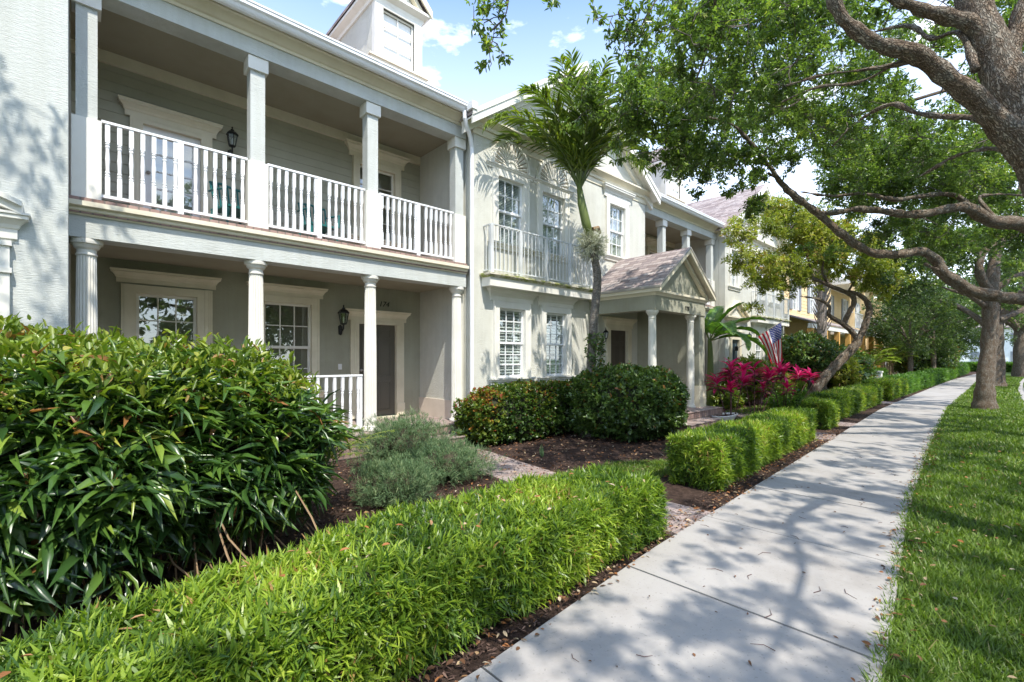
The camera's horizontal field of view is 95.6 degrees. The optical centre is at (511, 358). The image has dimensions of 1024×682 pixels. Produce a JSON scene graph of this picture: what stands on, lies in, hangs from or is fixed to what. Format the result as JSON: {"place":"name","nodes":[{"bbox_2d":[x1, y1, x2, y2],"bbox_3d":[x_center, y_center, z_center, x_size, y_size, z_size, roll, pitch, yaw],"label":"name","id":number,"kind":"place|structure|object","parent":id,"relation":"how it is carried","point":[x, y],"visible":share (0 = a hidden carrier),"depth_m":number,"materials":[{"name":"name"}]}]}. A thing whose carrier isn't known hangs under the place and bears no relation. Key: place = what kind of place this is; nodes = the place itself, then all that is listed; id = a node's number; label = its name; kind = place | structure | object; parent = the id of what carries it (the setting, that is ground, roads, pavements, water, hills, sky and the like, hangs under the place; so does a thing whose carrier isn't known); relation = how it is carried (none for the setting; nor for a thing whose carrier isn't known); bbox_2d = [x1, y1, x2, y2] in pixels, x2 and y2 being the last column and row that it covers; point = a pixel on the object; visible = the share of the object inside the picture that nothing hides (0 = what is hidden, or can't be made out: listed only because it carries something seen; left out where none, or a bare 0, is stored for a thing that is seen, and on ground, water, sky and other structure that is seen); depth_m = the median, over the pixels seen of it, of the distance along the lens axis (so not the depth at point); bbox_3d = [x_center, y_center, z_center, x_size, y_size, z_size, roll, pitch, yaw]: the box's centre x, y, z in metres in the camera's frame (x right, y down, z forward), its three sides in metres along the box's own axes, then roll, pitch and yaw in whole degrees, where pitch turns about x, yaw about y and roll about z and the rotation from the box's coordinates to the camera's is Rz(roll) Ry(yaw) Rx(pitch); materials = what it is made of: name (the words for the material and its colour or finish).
{"place":"outdoors","nodes":[
{"label":"outdoors","id":0,"kind":"place"},
{"bbox_2d":[0,398,901,681],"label":"planting bed","id":1,"kind":"object","parent":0,"point":[680,494],"visible":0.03,"depth_m":5.08,"materials":[{"name":"brown soil"}]},
{"bbox_2d":[0,0,70,333],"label":"townhouse","id":2,"kind":"structure","parent":1,"relation":"on","point":[35,143],"depth_m":4.79,"materials":[{"name":"grey paint"}]},
{"bbox_2d":[0,312,365,636],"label":"broadleaf shrub","id":3,"kind":"object","parent":1,"relation":"on","point":[122,446],"visible":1,"depth_m":2.91,"materials":[{"name":"green plant"}]},
{"bbox_2d":[69,0,473,461],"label":"townhouse","id":4,"kind":"structure","parent":1,"relation":"on","point":[352,117],"depth_m":7.53,"materials":[{"name":"paint"}]},
{"bbox_2d":[136,293,195,348],"bbox_3d":[-5.399,-0.190,7.257,0.770,1.580,0.083,0,0,-43],"label":"window","id":5,"kind":"structure","parent":4,"relation":"in","point":[175,323],"depth_m":7.25,"materials":[{"name":"clear glass"}]},
{"bbox_2d":[143,125,199,216],"bbox_3d":[-5.310,-2.695,7.256,0.740,1.670,0.100,0,0,-43],"label":"door","id":6,"kind":"structure","parent":4,"relation":"in","point":[148,158],"depth_m":7.15,"materials":[{"name":"white wood"}]},
{"bbox_2d":[208,181,241,224],"bbox_3d":[-4.281,-2.298,7.120,0.614,0.893,0.593,0,0,30],"label":"patio chair","id":7,"kind":"object","parent":4,"relation":"on","point":[219,209],"visible":0.34,"depth_m":7.10,"materials":[{"name":"teal plastic"}]},
{"bbox_2d":[264,302,309,388],"bbox_3d":[-4.106,-0.200,8.459,0.820,1.600,0.083,0,0,-43],"label":"window","id":8,"kind":"structure","parent":4,"relation":"in","point":[284,347],"depth_m":8.51,"materials":[{"name":"clear glass"}]},
{"bbox_2d":[297,202,339,240],"bbox_3d":[-3.374,-2.298,8.033,0.614,0.893,0.593,0,0,41],"label":"patio chair","id":9,"kind":"object","parent":4,"relation":"on","point":[324,228],"visible":0.45,"depth_m":8.06,"materials":[{"name":"teal plastic"}]},
{"bbox_2d":[360,165,392,240],"bbox_3d":[-2.944,-3.175,9.742,1.390,2.050,0.400,0,0,-43],"label":"door","id":10,"kind":"structure","parent":4,"relation":"in","point":[380,172],"depth_m":9.81,"materials":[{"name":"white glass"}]},
{"bbox_2d":[359,324,394,416],"bbox_3d":[-2.800,0.250,9.609,0.840,1.900,0.110,0,0,-43],"label":"door","id":11,"kind":"structure","parent":4,"relation":"in","point":[385,334],"depth_m":9.72,"materials":[{"name":"grey wood"}]},
{"bbox_2d":[0,462,672,681],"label":"hedge","id":12,"kind":"object","parent":1,"relation":"on","point":[406,602],"visible":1,"depth_m":2.31,"materials":[{"name":"green plant"}]},
{"bbox_2d":[315,422,395,465],"bbox_3d":[-1.994,0.864,4.715,1.597,0.480,1.669,0,0,-43],"label":"fern cycad","id":13,"kind":"object","parent":1,"relation":"on","point":[340,454],"visible":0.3,"depth_m":4.72,"materials":[{"name":"green plant"}]},
{"bbox_2d":[344,451,443,509],"bbox_3d":[-1.270,1.327,5.146,1.122,0.677,1.044,0,0,-43],"label":"feathery shrub","id":14,"kind":"object","parent":1,"relation":"on","point":[389,484],"visible":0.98,"depth_m":4.97,"materials":[{"name":"green plant"}]},
{"bbox_2d":[345,406,464,473],"bbox_3d":[-1.597,1.155,6.831,1.890,0.988,1.616,0,0,-43],"label":"feathery shrub","id":15,"kind":"object","parent":1,"relation":"on","point":[390,443],"visible":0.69,"depth_m":6.60,"materials":[{"name":"green plant"}]},
{"bbox_2d":[0,403,853,681],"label":"mulch chips","id":16,"kind":"object","parent":1,"relation":"on","point":[487,647],"visible":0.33,"depth_m":4.87,"materials":[{"name":"brown wood"}]},
{"bbox_2d":[390,436,509,487],"bbox_3d":[-0.910,1.339,6.210,1.442,0.630,1.512,0,0,-43],"label":"feathery shrub","id":17,"kind":"object","parent":1,"relation":"on","point":[452,461],"visible":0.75,"depth_m":5.98,"materials":[{"name":"green plant"}]},
{"bbox_2d":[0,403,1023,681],"bbox_3d":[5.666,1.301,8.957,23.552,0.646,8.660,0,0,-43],"label":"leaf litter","id":18,"kind":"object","parent":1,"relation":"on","point":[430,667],"visible":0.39,"depth_m":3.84,"materials":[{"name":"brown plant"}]},
{"bbox_2d":[450,378,580,445],"bbox_3d":[0.469,1.027,9.615,4.013,1.225,1.262,0,0,-43],"label":"cocoplum hedge","id":19,"kind":"object","parent":1,"relation":"on","point":[521,410],"visible":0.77,"depth_m":8.70,"materials":[{"name":"green plant"}]},
{"bbox_2d":[539,443,543,456],"bbox_3d":[0.484,1.480,7.487,0.078,0.241,0.070,0,0,-43],"label":"sprout","id":20,"kind":"object","parent":1,"relation":"on","point":[542,453],"visible":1,"depth_m":7.47,"materials":[{"name":"green plant"}]},
{"bbox_2d":[482,47,674,436],"bbox_3d":[1.414,-2.031,9.490,4.223,7.378,3.410,0,0,-16],"label":"palm tree","id":21,"kind":"object","parent":1,"relation":"on","point":[579,154],"visible":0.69,"depth_m":9.26,"materials":[{"name":"green plant"}]},
{"bbox_2d":[573,226,610,264],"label":"air plant","id":22,"kind":"object","parent":21,"relation":"attached to","point":[595,239],"visible":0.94,"depth_m":9.51,"materials":[{"name":"plant"}]},
{"bbox_2d":[584,332,606,380],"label":"creeper","id":23,"kind":"object","parent":21,"relation":"attached to","point":[600,353],"visible":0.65,"depth_m":9.51,"materials":[{"name":"green plant"}]},
{"bbox_2d":[592,226,600,233],"bbox_3d":[1.771,-2.690,9.706,0.243,0.175,0.118,0,0,-34],"label":"palm boot","id":24,"kind":"object","parent":21,"relation":"attached to","point":[596,228],"visible":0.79,"depth_m":9.66,"materials":[{"name":"beige plant"}]},
{"bbox_2d":[565,360,689,442],"bbox_3d":[2.379,0.858,9.723,2.619,1.652,2.563,0,0,-43],"label":"laurel shrub","id":25,"kind":"object","parent":1,"relation":"on","point":[628,401],"visible":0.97,"depth_m":8.92,"materials":[{"name":"green plant"}]},
{"bbox_2d":[711,412,737,421],"bbox_3d":[5.345,1.505,11.656,1.242,0.190,0.414,0,0,-43],"label":"long planter","id":26,"kind":"object","parent":1,"relation":"on","point":[727,416],"visible":0.66,"depth_m":11.46,"materials":[{"name":"grey concrete"}]},
{"bbox_2d":[706,383,747,408],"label":"leafy shrub","id":27,"kind":"object","parent":1,"relation":"on","point":[716,400],"visible":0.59,"depth_m":14.60,"materials":[{"name":"green plant"}]},
{"bbox_2d":[704,357,755,420],"bbox_3d":[5.529,0.782,11.796,1.192,1.644,1.111,0,0,-17],"label":"cordyline","id":28,"kind":"object","parent":1,"relation":"on","point":[732,377],"visible":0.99,"depth_m":11.75,"materials":[{"name":"pink plant"}]},
{"bbox_2d":[705,302,767,405],"bbox_3d":[6.724,-0.151,14.836,2.921,3.620,2.191,0,0,-43],"label":"banana plant","id":29,"kind":"object","parent":1,"relation":"on","point":[715,316],"visible":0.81,"depth_m":14.66,"materials":[{"name":"green plant"}]},
{"bbox_2d":[662,405,818,492],"bbox_3d":[3.951,1.280,7.454,0.866,0.820,5.093,0,0,45],"label":"hedge","id":30,"kind":"object","parent":1,"relation":"on","point":[720,454],"visible":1,"depth_m":6.12,"materials":[{"name":"green plant"}]},
{"bbox_2d":[716,352,787,402],"bbox_3d":[8.498,0.676,16.511,2.388,1.879,2.676,0,0,11],"label":"leafy shrub","id":31,"kind":"object","parent":1,"relation":"on","point":[752,358],"visible":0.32,"depth_m":15.97,"materials":[{"name":"pink plant"}]},
{"bbox_2d":[734,359,791,413],"bbox_3d":[6.849,0.801,12.762,1.684,1.608,0.857,0,0,-13],"label":"cordyline","id":32,"kind":"object","parent":1,"relation":"on","point":[779,369],"visible":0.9,"depth_m":12.72,"materials":[{"name":"pink plant"}]},
{"bbox_2d":[763,386,809,408],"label":"leafy shrub","id":33,"kind":"object","parent":1,"relation":"on","point":[794,402],"visible":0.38,"depth_m":13.93,"materials":[{"name":"green plant"}]},
{"bbox_2d":[759,363,819,407],"bbox_3d":[8.371,0.855,13.786,2.111,1.505,0.940,0,0,-8],"label":"cordyline","id":34,"kind":"object","parent":1,"relation":"on","point":[786,384],"visible":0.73,"depth_m":13.76,"materials":[{"name":"pink plant"}]},
{"bbox_2d":[776,371,816,394],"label":"leafy shrub","id":35,"kind":"object","parent":1,"relation":"on","point":[789,381],"visible":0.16,"depth_m":18.43,"materials":[{"name":"green plant"}]},
{"bbox_2d":[798,378,808,390],"bbox_3d":[9.620,1.101,15.356,0.600,0.998,0.600,0,0,-43],"label":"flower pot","id":36,"kind":"object","parent":1,"relation":"on","point":[801,384],"visible":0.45,"depth_m":15.29,"materials":[{"name":"ceramic"}]},
{"bbox_2d":[766,330,846,388],"bbox_3d":[12.062,0.203,19.265,3.433,2.830,3.182,0,0,-43],"label":"round shrub tree","id":37,"kind":"object","parent":1,"relation":"on","point":[815,352],"visible":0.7,"depth_m":18.44,"materials":[{"name":"green plant"}]},
{"bbox_2d":[719,192,918,397],"bbox_3d":[9.030,-1.612,13.781,6.103,6.854,2.864,0,0,-17],"label":"yard tree","id":38,"kind":"object","parent":1,"relation":"on","point":[793,223],"visible":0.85,"depth_m":13.56,"materials":[{"name":"green plant"}]},
{"bbox_2d":[797,395,841,429],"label":"hedge","id":39,"kind":"object","parent":1,"relation":"on","point":[827,413],"visible":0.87,"depth_m":10.52,"materials":[{"name":"green plant"}]},
{"bbox_2d":[794,244,856,390],"bbox_3d":[13.651,-1.750,20.526,2.772,6.900,2.783,0,0,1],"label":"cabbage palm","id":40,"kind":"object","parent":1,"relation":"on","point":[822,328],"visible":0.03,"depth_m":20.37,"materials":[{"name":"green plant"}]},
{"bbox_2d":[806,382,883,418],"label":"hedge","id":41,"kind":"object","parent":1,"relation":"on","point":[856,398],"visible":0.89,"depth_m":13.42,"materials":[{"name":"green plant"}]},
{"bbox_2d":[831,355,864,388],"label":"leafy shrub","id":42,"kind":"object","parent":1,"relation":"on","point":[843,377],"visible":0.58,"depth_m":19.77,"materials":[{"name":"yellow plant"}]},
{"bbox_2d":[467,447,709,534],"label":"paver path","id":43,"kind":"structure","parent":0,"point":[508,463],"depth_m":6.29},
{"bbox_2d":[253,0,1023,297],"label":"sky","id":44,"kind":"structure","parent":0,"point":[536,35],"materials":[{"name":"blue"}]},
{"bbox_2d":[458,374,975,681],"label":"sidewalk","id":45,"kind":"structure","parent":0,"point":[673,622],"depth_m":3.17,"materials":[{"name":"concrete"}]},
{"bbox_2d":[572,449,938,661],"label":"fallen twigs","id":46,"kind":"object","parent":45,"relation":"on","point":[770,611],"visible":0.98,"depth_m":3.10,"materials":[{"name":"brown wood"}]},
{"bbox_2d":[723,412,856,427],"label":"paver path","id":47,"kind":"structure","parent":0,"point":[845,424],"depth_m":11.28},
{"bbox_2d":[815,432,835,440],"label":"paver path","id":48,"kind":"structure","parent":0,"point":[821,438],"depth_m":9.42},
{"bbox_2d":[898,372,975,398],"bbox_3d":[40.694,1.613,41.412,68.000,0.001,2.530,0,0,-43],"label":"planting bed","id":49,"kind":"object","parent":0,"point":[921,390],"visible":0.07,"depth_m":23.97,"materials":[{"name":"brown soil"}]},
{"bbox_2d":[861,376,909,400],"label":"hedge","id":50,"kind":"object","parent":49,"relation":"on","point":[896,387],"visible":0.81,"depth_m":18.06,"materials":[{"name":"green plant"}]},
{"bbox_2d":[879,373,924,394],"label":"hedge","id":51,"kind":"object","parent":49,"relation":"on","point":[915,383],"visible":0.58,"depth_m":21.67,"materials":[{"name":"green plant"}]},
{"bbox_2d":[904,369,942,388],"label":"hedge","id":52,"kind":"object","parent":49,"relation":"on","point":[931,378],"visible":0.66,"depth_m":25.93,"materials":[{"name":"green plant"}]},
{"bbox_2d":[925,367,957,382],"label":"hedge","id":53,"kind":"object","parent":49,"relation":"on","point":[948,373],"visible":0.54,"depth_m":32.37,"materials":[{"name":"green plant"}]},
{"bbox_2d":[878,296,1017,368],"bbox_3d":[31.131,-1.672,33.782,7.169,6.758,7.706,0,0,-43],"label":"shade tree","id":54,"kind":"object","parent":49,"relation":"on","point":[934,345],"visible":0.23,"depth_m":33.57,"materials":[{"name":"green plant"}]},
{"bbox_2d":[956,363,969,376],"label":"hedge","id":55,"kind":"object","parent":49,"relation":"on","point":[962,371],"visible":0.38,"depth_m":42.81,"materials":[{"name":"green plant"}]},
{"bbox_2d":[857,372,1023,681],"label":"verge","id":56,"kind":"structure","parent":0,"point":[1009,374],"depth_m":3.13,"materials":[{"name":"green plant"}]},
{"bbox_2d":[465,0,1023,197],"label":"oak tree","id":57,"kind":"object","parent":56,"relation":"on","point":[992,103],"visible":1,"depth_m":4.83,"materials":[{"name":"green plant"}]},
{"bbox_2d":[547,0,1023,305],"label":"oak tree","id":58,"kind":"object","parent":56,"relation":"on","point":[689,153],"visible":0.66,"depth_m":7.97,"materials":[{"name":"green plant"}]},
{"bbox_2d":[844,92,1023,409],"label":"oak tree","id":59,"kind":"object","parent":56,"relation":"on","point":[984,394],"visible":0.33,"depth_m":14.33,"materials":[{"name":"green plant"}]},
{"bbox_2d":[880,215,1023,386],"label":"oak tree","id":60,"kind":"object","parent":56,"relation":"on","point":[1000,379],"visible":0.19,"depth_m":25.67,"materials":[{"name":"green plant"}]},
{"bbox_2d":[935,258,1023,376],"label":"oak tree","id":61,"kind":"object","parent":56,"relation":"on","point":[1017,327],"visible":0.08,"depth_m":38.84,"materials":[{"name":"green plant"}]},
{"label":"ground","id":62,"kind":"structure","parent":0,"visible":0},
{"bbox_2d":[459,61,723,431],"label":"townhouse","id":63,"kind":"structure","parent":62,"relation":"on","point":[533,281],"depth_m":10.57,"materials":[{"name":"white paint"}]},
{"bbox_2d":[499,177,521,244],"bbox_3d":[-0.195,-3.060,9.920,1.340,1.960,0.400,0,0,-43],"label":"window","id":64,"kind":"structure","parent":63,"relation":"in","point":[508,215],"depth_m":9.89,"materials":[{"name":"glass"}]},
{"bbox_2d":[500,308,522,377],"bbox_3d":[-0.170,-0.320,9.944,1.350,2.040,0.400,0,0,-43],"label":"window","id":65,"kind":"structure","parent":63,"relation":"in","point":[510,344],"depth_m":9.91,"materials":[{"name":"white metal"}]},
{"bbox_2d":[543,193,562,254],"bbox_3d":[0.775,-3.060,10.822,1.370,1.960,0.400,0,0,-43],"label":"window","id":66,"kind":"structure","parent":63,"relation":"in","point":[550,212],"depth_m":10.82,"materials":[{"name":"white glass"}]},
{"bbox_2d":[547,313,563,375],"bbox_3d":[0.841,-0.320,10.884,1.310,2.040,0.400,0,0,-43],"label":"window","id":67,"kind":"structure","parent":63,"relation":"in","point":[554,363],"depth_m":10.85,"materials":[{"name":"white glass"}]},
{"bbox_2d":[610,205,622,256],"bbox_3d":[2.625,-3.380,12.541,1.320,1.960,0.400,0,0,-43],"label":"window","id":68,"kind":"structure","parent":63,"relation":"in","point":[614,214],"depth_m":12.50,"materials":[{"name":"white glass"}]},
{"bbox_2d":[611,330,624,365],"bbox_3d":[2.806,0.235,12.464,0.800,1.970,0.060,0,0,-43],"label":"door","id":69,"kind":"structure","parent":63,"relation":"in","point":[617,337],"depth_m":12.47,"materials":[{"name":"brown wood"}]},
{"bbox_2d":[645,147,725,384],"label":"townhouse","id":70,"kind":"structure","parent":62,"relation":"on","point":[673,221],"depth_m":15.95,"materials":[{"name":"paint"}]},
{"bbox_2d":[603,391,827,477],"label":"grass","id":71,"kind":"structure","parent":62,"relation":"on","point":[656,465],"depth_m":6.88,"materials":[{"name":"green plant"}]},
{"bbox_2d":[876,371,882,377],"bbox_3d":[17.335,1.105,22.184,0.460,0.990,0.600,0,0,-43],"label":"utility box","id":72,"kind":"object","parent":71,"relation":"on","point":[880,374],"visible":0.25,"depth_m":21.92,"materials":[{"name":"white metal"}]},
{"bbox_2d":[685,183,790,403],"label":"townhouse","id":73,"kind":"structure","parent":62,"relation":"on","point":[729,292],"depth_m":17.84,"materials":[{"name":"white paint"}]},
{"bbox_2d":[732,251,734,285],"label":"window","id":74,"kind":"structure","parent":73,"relation":"in","point":[733,277],"depth_m":17.44,"materials":[{"name":"white glass"}]},
{"bbox_2d":[732,340,736,362],"bbox_3d":[8.263,0.260,17.330,0.700,1.920,0.060,0,0,-43],"label":"door","id":75,"kind":"structure","parent":73,"relation":"in","point":[734,342],"depth_m":17.34,"materials":[{"name":"grey glass"}]},
{"bbox_2d":[756,333,760,358],"bbox_3d":[9.964,-0.320,18.952,0.800,1.440,0.100,0,0,-43],"label":"window","id":76,"kind":"structure","parent":73,"relation":"in","point":[757,348],"depth_m":19.09,"materials":[{"name":"white metal"}]},
{"bbox_2d":[735,320,783,366],"bbox_3d":[9.073,-0.482,17.040,1.604,1.836,0.149,0,0,20],"label":"flag","id":77,"kind":"object","parent":73,"relation":"attached to","point":[770,338],"visible":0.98,"depth_m":16.89,"materials":[{"name":"multicoloured fabric"}]},
{"bbox_2d":[784,258,859,348],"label":"townhouse","id":78,"kind":"structure","parent":62,"relation":"on","point":[801,315],"depth_m":24.44,"materials":[{"name":"yellow paint"}]},
{"bbox_2d":[793,285,796,309],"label":"window","id":79,"kind":"structure","parent":78,"relation":"in","point":[794,301],"depth_m":24.19,"materials":[{"name":"white metal"}]},
{"bbox_2d":[811,286,812,313],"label":"window","id":80,"kind":"structure","parent":78,"relation":"in","point":[811,286],"depth_m":26.25,"materials":[{"name":"white metal"}]},
{"bbox_2d":[827,348,878,390],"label":"clipped shrub","id":81,"kind":"object","parent":62,"relation":"on","point":[868,369],"visible":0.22,"depth_m":20.77,"materials":[{"name":"green plant"}]},
{"bbox_2d":[831,278,881,367],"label":"townhouse","id":82,"kind":"structure","parent":62,"relation":"on","point":[840,303],"depth_m":31.81,"materials":[{"name":"yellow"}]},
{"bbox_2d":[873,367,888,376],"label":"hedge","id":83,"kind":"object","parent":62,"relation":"on","point":[884,370],"visible":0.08,"depth_m":26.10,"materials":[{"name":"green plant"}]},
{"bbox_2d":[863,348,900,366],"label":"palm","id":84,"kind":"object","parent":62,"relation":"on","point":[880,358],"visible":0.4,"depth_m":25.77,"materials":[{"name":"green plant"}]},
{"bbox_2d":[867,298,908,373],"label":"townhouse","id":85,"kind":"structure","parent":62,"relation":"on","point":[883,345],"depth_m":39.45,"materials":[{"name":"yellow"}]},
{"bbox_2d":[862,345,921,374],"bbox_3d":[23.837,0.373,29.558,3.110,2.454,3.327,0,0,-43],"label":"palm","id":86,"kind":"object","parent":62,"relation":"on","point":[890,370],"visible":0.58,"depth_m":29.21,"materials":[{"name":"green plant"}]},
{"bbox_2d":[859,285,979,371],"bbox_3d":[24.741,-1.448,28.968,5.328,6.295,6.348,0,0,-29],"label":"shade tree","id":87,"kind":"object","parent":62,"relation":"on","point":[884,330],"visible":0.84,"depth_m":28.23,"materials":[{"name":"green plant"}]},
{"bbox_2d":[886,336,964,373],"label":"clipped shrub","id":88,"kind":"object","parent":62,"relation":"on","point":[918,364],"visible":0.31,"depth_m":35.48,"materials":[{"name":"green plant"}]},
{"bbox_2d":[901,289,980,360],"bbox_3d":[36.981,-2.456,41.009,7.889,8.328,7.743,0,0,9],"label":"shade tree","id":89,"kind":"object","parent":62,"relation":"on","point":[971,341],"visible":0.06,"depth_m":39.27,"materials":[{"name":"green plant"}]},
{"bbox_2d":[901,274,1007,333],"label":"oak tree","id":90,"kind":"object","parent":62,"relation":"on","point":[978,311],"depth_m":50.02,"materials":[{"name":"green plant"}]},
{"bbox_2d":[959,324,1013,362],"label":"house","id":91,"kind":"structure","parent":62,"relation":"on","point":[1008,350],"depth_m":82.20,"materials":[{"name":"white metal"}]},
{"bbox_2d":[971,352,978,361],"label":"window","id":92,"kind":"structure","parent":91,"relation":"in","point":[973,353],"depth_m":84.99,"materials":[{"name":"glass"}]},
{"bbox_2d":[1010,351,1012,361],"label":"window","id":93,"kind":"structure","parent":91,"relation":"in","point":[1011,352],"depth_m":81.62,"materials":[{"name":"glass"}]},
{"bbox_2d":[961,361,1012,371],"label":"hedge","id":94,"kind":"object","parent":62,"relation":"on","point":[973,366],"visible":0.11,"depth_m":55.22,"materials":[{"name":"green plant"}]},
{"label":"road","id":95,"kind":"structure","parent":0,"visible":0},
{"bbox_2d":[1018,379,1023,402],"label":"kerb","id":96,"kind":"structure","parent":95,"relation":"on","point":[1020,389],"depth_m":23.56,"materials":[{"name":"concrete"}]}
]}

